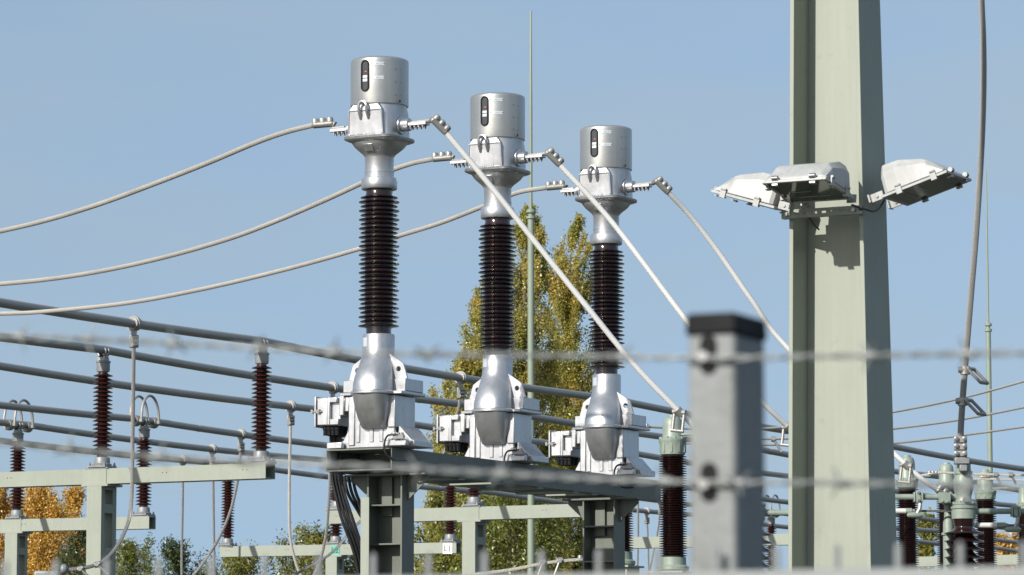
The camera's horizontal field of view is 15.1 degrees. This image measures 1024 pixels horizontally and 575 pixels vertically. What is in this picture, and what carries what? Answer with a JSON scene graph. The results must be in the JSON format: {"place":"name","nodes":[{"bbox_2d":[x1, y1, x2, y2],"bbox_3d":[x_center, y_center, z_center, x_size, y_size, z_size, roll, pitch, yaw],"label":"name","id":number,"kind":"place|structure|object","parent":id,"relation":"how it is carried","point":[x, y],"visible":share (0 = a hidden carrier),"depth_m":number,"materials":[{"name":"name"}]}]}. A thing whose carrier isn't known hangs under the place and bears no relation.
{"place":"outdoors","nodes":[
{"label":"outdoors","id":0,"kind":"place"},
{"bbox_2d":[0,0,1023,574],"label":"sky","id":1,"kind":"structure","parent":0,"point":[100,100],"materials":[{"name":"blue"}]},
{"bbox_2d":[464,555,582,574],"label":"jumper cable","id":2,"kind":"object","parent":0,"point":[559,560],"visible":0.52,"depth_m":37.92,"materials":[{"name":"metal"}]},
{"bbox_2d":[625,429,649,571],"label":"breaker column","id":3,"kind":"structure","parent":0,"point":[630,563],"depth_m":41.86,"materials":[{"name":"brown ceramic"}]},
{"bbox_2d":[649,415,688,571],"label":"breaker column","id":4,"kind":"structure","parent":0,"point":[672,448],"depth_m":41.90,"materials":[{"name":"brown ceramic"}]},
{"bbox_2d":[646,380,1023,429],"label":"overhead line","id":5,"kind":"object","parent":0,"point":[894,411],"visible":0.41,"depth_m":46.35,"materials":[{"name":"metal"}]},
{"bbox_2d":[781,0,896,569],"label":"steel column","id":6,"kind":"structure","parent":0,"point":[841,416],"depth_m":23.30,"materials":[{"name":"metal"}]},
{"bbox_2d":[711,172,814,213],"bbox_3d":[1.535,-0.584,23.402,0.544,0.216,0.446,16,2,28],"label":"floodlight","id":7,"kind":"object","parent":6,"relation":"attached to","point":[750,189],"visible":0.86,"depth_m":23.23,"materials":[{"name":"metal"}]},
{"bbox_2d":[762,161,856,205],"bbox_3d":[1.779,-0.647,22.947,0.446,0.216,0.544,-3,-16,28],"label":"floodlight","id":8,"kind":"object","parent":6,"relation":"attached to","point":[804,184],"visible":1,"depth_m":22.83,"materials":[{"name":"grey metal"}]},
{"bbox_2d":[867,159,971,209],"bbox_3d":[2.422,-0.657,23.088,0.544,0.216,0.446,-22,-15,24],"label":"floodlight","id":9,"kind":"object","parent":6,"relation":"attached to","point":[907,182],"visible":1,"depth_m":22.96,"materials":[{"name":"metal"}]},
{"bbox_2d":[683,406,1023,451],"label":"overhead line","id":10,"kind":"object","parent":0,"point":[773,438],"visible":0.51,"depth_m":47.82,"materials":[{"name":"metal"}]},
{"bbox_2d":[686,426,1023,445],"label":"overhead line","id":11,"kind":"object","parent":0,"point":[952,436],"visible":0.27,"depth_m":49.44,"materials":[{"name":"grey metal"}]},
{"bbox_2d":[896,455,932,567],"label":"breaker column","id":12,"kind":"structure","parent":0,"point":[907,526],"depth_m":49.87,"materials":[{"name":"brown ceramic"}]},
{"bbox_2d":[936,463,954,566],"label":"breaker column","id":13,"kind":"structure","parent":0,"point":[946,467],"depth_m":56.92,"materials":[{"name":"metal"}]},
{"bbox_2d":[920,471,1023,484],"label":"jumper line","id":14,"kind":"object","parent":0,"point":[996,474],"visible":0.9,"depth_m":49.03,"materials":[{"name":"metal"}]},
{"bbox_2d":[974,470,997,565],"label":"breaker column","id":15,"kind":"structure","parent":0,"point":[984,498],"depth_m":53.86,"materials":[{"name":"brown ceramic"}]},
{"bbox_2d":[973,475,1023,480],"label":"jumper line","id":16,"kind":"object","parent":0,"point":[984,477],"visible":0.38,"depth_m":51.02,"materials":[{"name":"metal"}]},
{"bbox_2d":[1016,489,1023,565],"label":"breaker column","id":17,"kind":"structure","parent":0,"point":[1020,502],"depth_m":53.90,"materials":[{"name":"brown ceramic"}]},
{"label":"ground","id":18,"kind":"structure","parent":0,"visible":0},
{"bbox_2d":[0,488,24,574],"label":"golden tree","id":19,"kind":"object","parent":18,"relation":"on","point":[5,505],"visible":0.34,"depth_m":129.88,"materials":[{"name":"orange plant"}]},
{"bbox_2d":[21,487,84,574],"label":"golden tree","id":20,"kind":"object","parent":18,"relation":"on","point":[42,549],"visible":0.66,"depth_m":127.47,"materials":[{"name":"orange plant"}]},
{"bbox_2d":[60,486,86,574],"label":"golden tree","id":21,"kind":"object","parent":18,"relation":"on","point":[77,501],"visible":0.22,"depth_m":131.78,"materials":[{"name":"orange plant"}]},
{"bbox_2d":[0,516,155,574],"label":"support portal","id":22,"kind":"object","parent":18,"relation":"on","point":[16,532],"visible":0.8,"depth_m":58.43,"materials":[{"name":"grey metal"}]},
{"bbox_2d":[2,399,34,518],"bbox_3d":[-7.523,2.615,58.782,0.300,1.840,0.600,-3,-7,28],"label":"post insulator","id":23,"kind":"object","parent":22,"relation":"on","point":[17,465],"visible":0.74,"depth_m":58.70,"materials":[{"name":"ceramic"}]},
{"bbox_2d":[129,394,161,516],"bbox_3d":[-5.526,2.525,57.995,0.300,1.840,0.600,-3,-7,28],"label":"post insulator","id":24,"kind":"object","parent":22,"relation":"on","point":[143,508],"visible":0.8,"depth_m":57.91,"materials":[{"name":"ceramic"}]},
{"bbox_2d":[53,531,122,574],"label":"ash tree","id":25,"kind":"object","parent":18,"relation":"on","point":[74,547],"visible":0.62,"depth_m":111.75,"materials":[{"name":"green plant"}]},
{"bbox_2d":[0,464,274,574],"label":"support portal","id":26,"kind":"object","parent":18,"relation":"on","point":[101,484],"visible":0.98,"depth_m":46.70,"materials":[{"name":"grey metal"}]},
{"bbox_2d":[87,348,116,468],"bbox_3d":[-4.981,1.462,46.996,0.300,1.502,0.256,-3,-7,28],"label":"post insulator","id":27,"kind":"object","parent":26,"relation":"on","point":[102,400],"visible":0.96,"depth_m":46.92,"materials":[{"name":"ceramic"}]},
{"bbox_2d":[0,333,1018,492],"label":"tube busbar","id":28,"kind":"object","parent":27,"relation":"on","point":[124,353],"visible":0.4,"depth_m":49.66,"materials":[{"name":"grey metal"}]},
{"bbox_2d":[313,381,339,574],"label":"dropper cable","id":29,"kind":"object","parent":28,"relation":"hanging from","point":[335,390],"visible":0.41,"depth_m":51.73,"materials":[{"name":"metal"}]},
{"bbox_2d":[251,339,274,463],"bbox_3d":[-2.980,1.344,45.949,0.300,1.502,0.256,-3,-7,28],"label":"post insulator","id":30,"kind":"object","parent":26,"relation":"on","point":[261,397],"visible":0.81,"depth_m":45.87,"materials":[{"name":"ceramic"}]},
{"bbox_2d":[0,298,1023,471],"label":"tube busbar","id":31,"kind":"object","parent":30,"relation":"on","point":[130,323],"visible":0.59,"depth_m":46.99,"materials":[{"name":"grey metal"}]},
{"bbox_2d":[34,316,141,574],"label":"dropper cable","id":32,"kind":"object","parent":31,"relation":"hanging from","point":[64,569],"visible":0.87,"depth_m":43.35,"materials":[{"name":"metal"}]},
{"bbox_2d":[292,371,467,574],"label":"dropper cable","id":33,"kind":"object","parent":31,"relation":"hanging from","point":[460,392],"visible":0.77,"depth_m":50.29,"materials":[{"name":"metal"}]},
{"bbox_2d":[116,531,168,574],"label":"ash tree","id":34,"kind":"object","parent":18,"relation":"on","point":[132,552],"visible":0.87,"depth_m":109.89,"materials":[{"name":"green plant"}]},
{"bbox_2d":[152,534,228,574],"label":"ash tree","id":35,"kind":"object","parent":18,"relation":"on","point":[171,553],"visible":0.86,"depth_m":105.59,"materials":[{"name":"green plant"}]},
{"bbox_2d":[191,538,288,574],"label":"maple tree","id":36,"kind":"object","parent":18,"relation":"on","point":[245,566],"visible":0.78,"depth_m":103.53,"materials":[{"name":"green plant"}]},
{"bbox_2d":[268,519,355,574],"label":"maple tree","id":37,"kind":"object","parent":18,"relation":"on","point":[315,538],"visible":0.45,"depth_m":101.48,"materials":[{"name":"green plant"}]},
{"bbox_2d":[220,542,460,574],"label":"support portal","id":38,"kind":"object","parent":18,"relation":"on","point":[334,564],"visible":0.76,"depth_m":67.09,"materials":[{"name":"grey metal"}]},
{"bbox_2d":[217,462,237,546],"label":"post insulator","id":39,"kind":"object","parent":38,"relation":"on","point":[227,540],"visible":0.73,"depth_m":67.76,"materials":[{"name":"ceramic"}]},
{"bbox_2d":[0,437,1017,552],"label":"tube busbar","id":40,"kind":"object","parent":39,"relation":"on","point":[437,488],"visible":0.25,"depth_m":75.38,"materials":[{"name":"grey metal"}]},
{"bbox_2d":[179,455,187,574],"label":"dropper cable","id":41,"kind":"object","parent":40,"relation":"hanging from","point":[185,462],"visible":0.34,"depth_m":66.51,"materials":[{"name":"metal"}]},
{"bbox_2d":[643,507,650,569],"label":"dropper cable","id":42,"kind":"object","parent":40,"relation":"hanging from","point":[646,520],"visible":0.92,"depth_m":82.72,"materials":[{"name":"metal"}]},
{"bbox_2d":[331,545,339,554],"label":"phase sign","id":43,"kind":"object","parent":38,"relation":"attached to","point":[337,552],"visible":0.52,"depth_m":66.92,"materials":[{"name":"teal"}]},
{"bbox_2d":[326,485,345,543],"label":"post insulator","id":44,"kind":"object","parent":38,"relation":"on","point":[335,537],"visible":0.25,"depth_m":67.04,"materials":[{"name":"ceramic"}]},
{"bbox_2d":[0,419,1018,543],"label":"tube busbar","id":45,"kind":"object","parent":44,"relation":"on","point":[116,437],"visible":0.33,"depth_m":62.92,"materials":[{"name":"grey metal"}]},
{"bbox_2d":[208,444,217,558],"bbox_3d":[-4.945,4.098,63.540,0.176,3.049,0.117,-3,-7,28],"label":"dropper cable","id":46,"kind":"object","parent":45,"relation":"hanging from","point":[215,448],"visible":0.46,"depth_m":63.60,"materials":[{"name":"metal"}]},
{"bbox_2d":[648,501,662,571],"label":"dropper cable","id":47,"kind":"object","parent":45,"relation":"hanging from","point":[652,557],"visible":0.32,"depth_m":78.65,"materials":[{"name":"metal"}]},
{"bbox_2d":[765,494,780,569],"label":"post insulator","id":48,"kind":"object","parent":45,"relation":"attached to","point":[771,529],"visible":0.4,"depth_m":83.49,"materials":[{"name":"ceramic"}]},
{"bbox_2d":[443,543,451,553],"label":"phase sign","id":49,"kind":"object","parent":38,"relation":"attached to","point":[447,548],"visible":1,"depth_m":66.19,"materials":[{"name":"white"}]},
{"bbox_2d":[440,486,460,542],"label":"post insulator","id":50,"kind":"object","parent":38,"relation":"on","point":[450,536],"visible":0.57,"depth_m":66.29,"materials":[{"name":"ceramic"}]},
{"bbox_2d":[0,401,1004,529],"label":"tube busbar","id":51,"kind":"object","parent":50,"relation":"on","point":[121,417],"visible":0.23,"depth_m":58.95,"materials":[{"name":"grey metal"}]},
{"bbox_2d":[192,429,246,574],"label":"dropper cable","id":52,"kind":"object","parent":51,"relation":"hanging from","point":[241,446],"visible":0.91,"depth_m":60.33,"materials":[{"name":"metal"}]},
{"bbox_2d":[636,503,638,565],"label":"dropper cable","id":53,"kind":"object","parent":51,"relation":"hanging from","point":[637,560],"visible":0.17,"depth_m":72.82,"materials":[{"name":"metal"}]},
{"bbox_2d":[344,540,356,574],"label":"maple tree","id":54,"kind":"object","parent":18,"relation":"on","point":[353,561],"visible":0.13,"depth_m":102.58,"materials":[{"name":"green plant"}]},
{"bbox_2d":[414,486,461,574],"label":"willow tree","id":55,"kind":"object","parent":18,"relation":"on","point":[436,500],"visible":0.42,"depth_m":94.81,"materials":[{"name":"green plant"}]},
{"bbox_2d":[414,333,497,574],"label":"poplar tree","id":56,"kind":"object","parent":18,"relation":"on","point":[471,366],"visible":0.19,"depth_m":102.13,"materials":[{"name":"green plant"}]},
{"bbox_2d":[329,504,631,574],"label":"support portal","id":57,"kind":"object","parent":18,"relation":"on","point":[473,520],"visible":0.62,"depth_m":55.09,"materials":[{"name":"grey metal"}]},
{"bbox_2d":[325,436,345,510],"bbox_3d":[-2.546,2.519,56.415,0.300,1.502,0.256,-3,-7,28],"label":"post insulator","id":58,"kind":"object","parent":57,"relation":"on","point":[333,507],"visible":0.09,"depth_m":56.27,"materials":[{"name":"ceramic"}]},
{"bbox_2d":[0,362,1015,507],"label":"tube busbar","id":59,"kind":"object","parent":58,"relation":"on","point":[15,368],"visible":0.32,"depth_m":52.94,"materials":[{"name":"grey metal"}]},
{"bbox_2d":[286,400,301,574],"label":"dropper cable","id":60,"kind":"object","parent":59,"relation":"hanging from","point":[290,419],"visible":0.97,"depth_m":55.19,"materials":[{"name":"metal"}]},
{"bbox_2d":[461,444,485,506],"bbox_3d":[-0.542,2.401,55.366,0.300,1.502,0.256,-3,-7,28],"label":"post insulator","id":61,"kind":"object","parent":57,"relation":"on","point":[474,499],"visible":0.2,"depth_m":55.22,"materials":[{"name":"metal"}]},
{"bbox_2d":[326,447,660,574],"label":"transformer platform","id":62,"kind":"structure","parent":18,"relation":"on","point":[602,509],"depth_m":30.52,"materials":[{"name":"grey metal"}]},
{"bbox_2d":[343,476,360,517],"bbox_3d":[-1.191,2.002,30.049,0.260,1.077,0.024,0,-6,0],"label":"control cable","id":63,"kind":"object","parent":62,"relation":"attached to","point":[350,497],"visible":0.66,"depth_m":30.08,"materials":[{"name":"black rubber"}]},
{"bbox_2d":[347,477,360,511],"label":"control cable","id":64,"kind":"object","parent":62,"relation":"attached to","point":[352,493],"visible":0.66,"depth_m":30.10,"materials":[{"name":"black rubber"}]},
{"bbox_2d":[351,478,360,506],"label":"control cable","id":65,"kind":"object","parent":62,"relation":"attached to","point":[356,493],"visible":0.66,"depth_m":30.07,"materials":[{"name":"black rubber"}]},
{"bbox_2d":[311,56,432,460],"bbox_3d":[-1.081,-0.213,29.930,0.948,3.157,0.551,-3,-7,28],"label":"current transformer","id":66,"kind":"object","parent":62,"relation":"on","point":[372,405],"visible":1,"depth_m":29.83,"materials":[{"name":"silver metal"}]},
{"bbox_2d":[0,117,344,232],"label":"conductor cable","id":67,"kind":"object","parent":66,"relation":"attached to","point":[322,122],"visible":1,"depth_m":31.12,"materials":[{"name":"metal"}]},
{"bbox_2d":[314,397,322,427],"bbox_3d":[-1.471,0.975,30.006,0.015,0.239,0.236,-3,-7,28],"label":"box door","id":68,"kind":"structure","parent":66,"relation":"in","point":[315,398],"depth_m":29.91,"materials":[{"name":"silver metal"}]},
{"bbox_2d":[329,436,359,574],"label":"control cable","id":69,"kind":"object","parent":66,"relation":"attached to","point":[342,519],"visible":0.94,"depth_m":29.90,"materials":[{"name":"black rubber"}]},
{"bbox_2d":[333,436,359,568],"bbox_3d":[-1.258,1.813,29.940,0.284,1.434,0.049,2,-7,-16],"label":"control cable","id":70,"kind":"object","parent":66,"relation":"attached to","point":[344,515],"visible":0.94,"depth_m":29.92,"materials":[{"name":"black rubber"}]},
{"bbox_2d":[336,436,360,555],"bbox_3d":[-1.238,1.814,29.954,0.276,1.435,0.050,2,-7,-16],"label":"control cable","id":71,"kind":"object","parent":66,"relation":"attached to","point":[347,512],"visible":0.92,"depth_m":29.93,"materials":[{"name":"black rubber"}]},
{"bbox_2d":[338,436,360,548],"bbox_3d":[-1.217,1.812,29.923,0.269,1.434,0.052,2,-7,-16],"label":"control cable","id":72,"kind":"object","parent":66,"relation":"attached to","point":[347,501],"visible":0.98,"depth_m":29.91,"materials":[{"name":"black rubber"}]},
{"bbox_2d":[361,60,369,91],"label":"level indicator","id":73,"kind":"structure","parent":66,"relation":"in","point":[365,66],"depth_m":29.89,"materials":[{"name":"black plastic"}]},
{"bbox_2d":[411,114,688,432],"bbox_3d":[0.500,0.004,30.073,2.637,2.597,0.260,2,-7,-18],"label":"conductor cable","id":74,"kind":"object","parent":66,"relation":"attached to","point":[437,121],"visible":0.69,"depth_m":29.99,"materials":[{"name":"metal"}]},
{"bbox_2d":[433,92,548,474],"bbox_3d":[-0.168,-0.018,31.667,0.948,3.157,0.551,-3,-7,28],"label":"current transformer","id":75,"kind":"object","parent":62,"relation":"on","point":[493,421],"visible":0.92,"depth_m":31.57,"materials":[{"name":"metal"}]},
{"bbox_2d":[0,151,464,285],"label":"conductor cable","id":76,"kind":"object","parent":75,"relation":"attached to","point":[444,156],"visible":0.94,"depth_m":33.32,"materials":[{"name":"metal"}]},
{"bbox_2d":[436,414,443,443],"bbox_3d":[-0.558,1.169,31.742,0.015,0.239,0.236,-3,-7,28],"label":"box door","id":77,"kind":"structure","parent":75,"relation":"in","point":[437,416],"depth_m":31.64,"materials":[{"name":"silver metal"}]},
{"bbox_2d":[481,96,488,125],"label":"level indicator","id":78,"kind":"structure","parent":75,"relation":"in","point":[485,101],"depth_m":31.62,"materials":[{"name":"black plastic"}]},
{"bbox_2d":[528,147,788,446],"bbox_3d":[1.413,0.143,31.802,2.628,2.492,0.300,2,-7,-19],"label":"conductor cable","id":79,"kind":"object","parent":75,"relation":"attached to","point":[551,154],"visible":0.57,"depth_m":31.60,"materials":[{"name":"metal"}]},
{"bbox_2d":[545,125,654,488],"bbox_3d":[0.767,0.176,33.403,0.948,3.157,0.551,-3,-7,28],"label":"current transformer","id":80,"kind":"object","parent":62,"relation":"on","point":[602,436],"visible":0.88,"depth_m":33.31,"materials":[{"name":"metal"}]},
{"bbox_2d":[0,180,573,315],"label":"conductor cable","id":81,"kind":"object","parent":80,"relation":"attached to","point":[553,185],"visible":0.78,"depth_m":35.56,"materials":[{"name":"metal"}]},
{"bbox_2d":[549,430,555,458],"bbox_3d":[0.376,1.364,33.478,0.015,0.239,0.236,-3,-7,28],"label":"box door","id":82,"kind":"structure","parent":80,"relation":"in","point":[550,431],"depth_m":33.38,"materials":[{"name":"silver metal"}]},
{"bbox_2d":[590,128,597,156],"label":"level indicator","id":83,"kind":"structure","parent":80,"relation":"in","point":[595,132],"depth_m":33.36,"materials":[{"name":"black plastic"}]},
{"bbox_2d":[635,176,952,493],"bbox_3d":[2.477,0.463,33.608,2.924,2.750,0.282,2,-7,-19],"label":"conductor cable","id":84,"kind":"object","parent":80,"relation":"attached to","point":[662,185],"visible":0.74,"depth_m":33.54,"materials":[{"name":"metal"}]},
{"bbox_2d":[447,253,548,567],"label":"poplar tree","id":85,"kind":"object","parent":18,"relation":"on","point":[475,311],"visible":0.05,"depth_m":105.47,"materials":[{"name":"green plant"}]},
{"bbox_2d":[425,487,582,574],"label":"willow tree","id":86,"kind":"object","parent":18,"relation":"on","point":[517,530],"visible":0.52,"depth_m":91.49,"materials":[{"name":"green plant"}]},
{"bbox_2d":[526,10,535,573],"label":"lightning mast","id":87,"kind":"object","parent":18,"relation":"on","point":[530,211],"visible":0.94,"depth_m":75.39,"materials":[{"name":"grey metal"}]},
{"bbox_2d":[510,203,570,573],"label":"poplar tree","id":88,"kind":"object","parent":18,"relation":"on","point":[520,371],"visible":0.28,"depth_m":108.36,"materials":[{"name":"green plant"}]},
{"bbox_2d":[539,212,594,572],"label":"poplar tree","id":89,"kind":"object","parent":18,"relation":"on","point":[569,308],"visible":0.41,"depth_m":112.13,"materials":[{"name":"green plant"}]},
{"bbox_2d":[630,533,787,548],"bbox_3d":[3.810,6.367,63.237,4.926,4.631,0.330,-3,-7,28],"label":"support portal","id":90,"kind":"object","parent":18,"relation":"on","point":[654,542],"depth_m":64.08,"materials":[{"name":"grey metal"}]},
{"bbox_2d":[686,312,766,570],"bbox_3d":[0.180,0.988,3.149,0.046,1.938,0.085,-3,-7,24],"label":"fence post","id":91,"kind":"object","parent":18,"relation":"on","point":[726,421],"visible":1,"depth_m":3.22,"materials":[{"name":"grey metal"}]},
{"bbox_2d":[0,433,1023,503],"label":"barbed wire","id":92,"kind":"object","parent":91,"relation":"attached to","point":[505,474],"visible":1,"depth_m":3.28,"materials":[{"name":"grey metal"}]},
{"bbox_2d":[0,323,1023,372],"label":"barbed wire","id":93,"kind":"object","parent":91,"relation":"attached to","point":[21,336],"visible":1,"depth_m":3.30,"materials":[{"name":"grey metal"}]},
{"bbox_2d":[2,540,1023,574],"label":"fence panel","id":94,"kind":"object","parent":91,"relation":"attached to","point":[959,569],"visible":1,"depth_m":3.17,"materials":[{"name":"metal"}]},
{"bbox_2d":[765,504,787,567],"bbox_3d":[1.621,2.781,25.055,0.500,3.253,0.275,0,-6,0],"label":"disconnector","id":95,"kind":"object","parent":18,"relation":"on","point":[776,512],"visible":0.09,"depth_m":25.18,"materials":[{"name":"grey metal"}]},
{"bbox_2d":[916,507,938,556],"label":"maple tree","id":96,"kind":"object","parent":18,"relation":"on","point":[924,550],"visible":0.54,"depth_m":109.82,"materials":[{"name":"green plant"}]},
{"bbox_2d":[895,463,1023,566],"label":"disconnector","id":97,"kind":"object","parent":18,"relation":"on","point":[960,512],"visible":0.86,"depth_m":24.96,"materials":[{"name":"metal"}]},
{"bbox_2d":[954,0,988,471],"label":"riser cable","id":98,"kind":"object","parent":97,"relation":"attached to","point":[961,458],"visible":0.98,"depth_m":25.05,"materials":[{"name":"metal"}]},
{"bbox_2d":[916,555,1018,566],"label":"support portal","id":99,"kind":"object","parent":18,"relation":"on","point":[928,561],"visible":0.14,"depth_m":71.43,"materials":[{"name":"grey metal"}]},
{"bbox_2d":[985,170,992,472],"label":"lightning mast","id":100,"kind":"object","parent":18,"relation":"on","point":[988,330],"visible":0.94,"depth_m":80.28,"materials":[{"name":"grey metal"}]},
{"bbox_2d":[994,530,1018,565],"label":"golden tree","id":101,"kind":"object","parent":18,"relation":"on","point":[1007,545],"visible":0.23,"depth_m":119.51,"materials":[{"name":"orange plant"}]}
]}

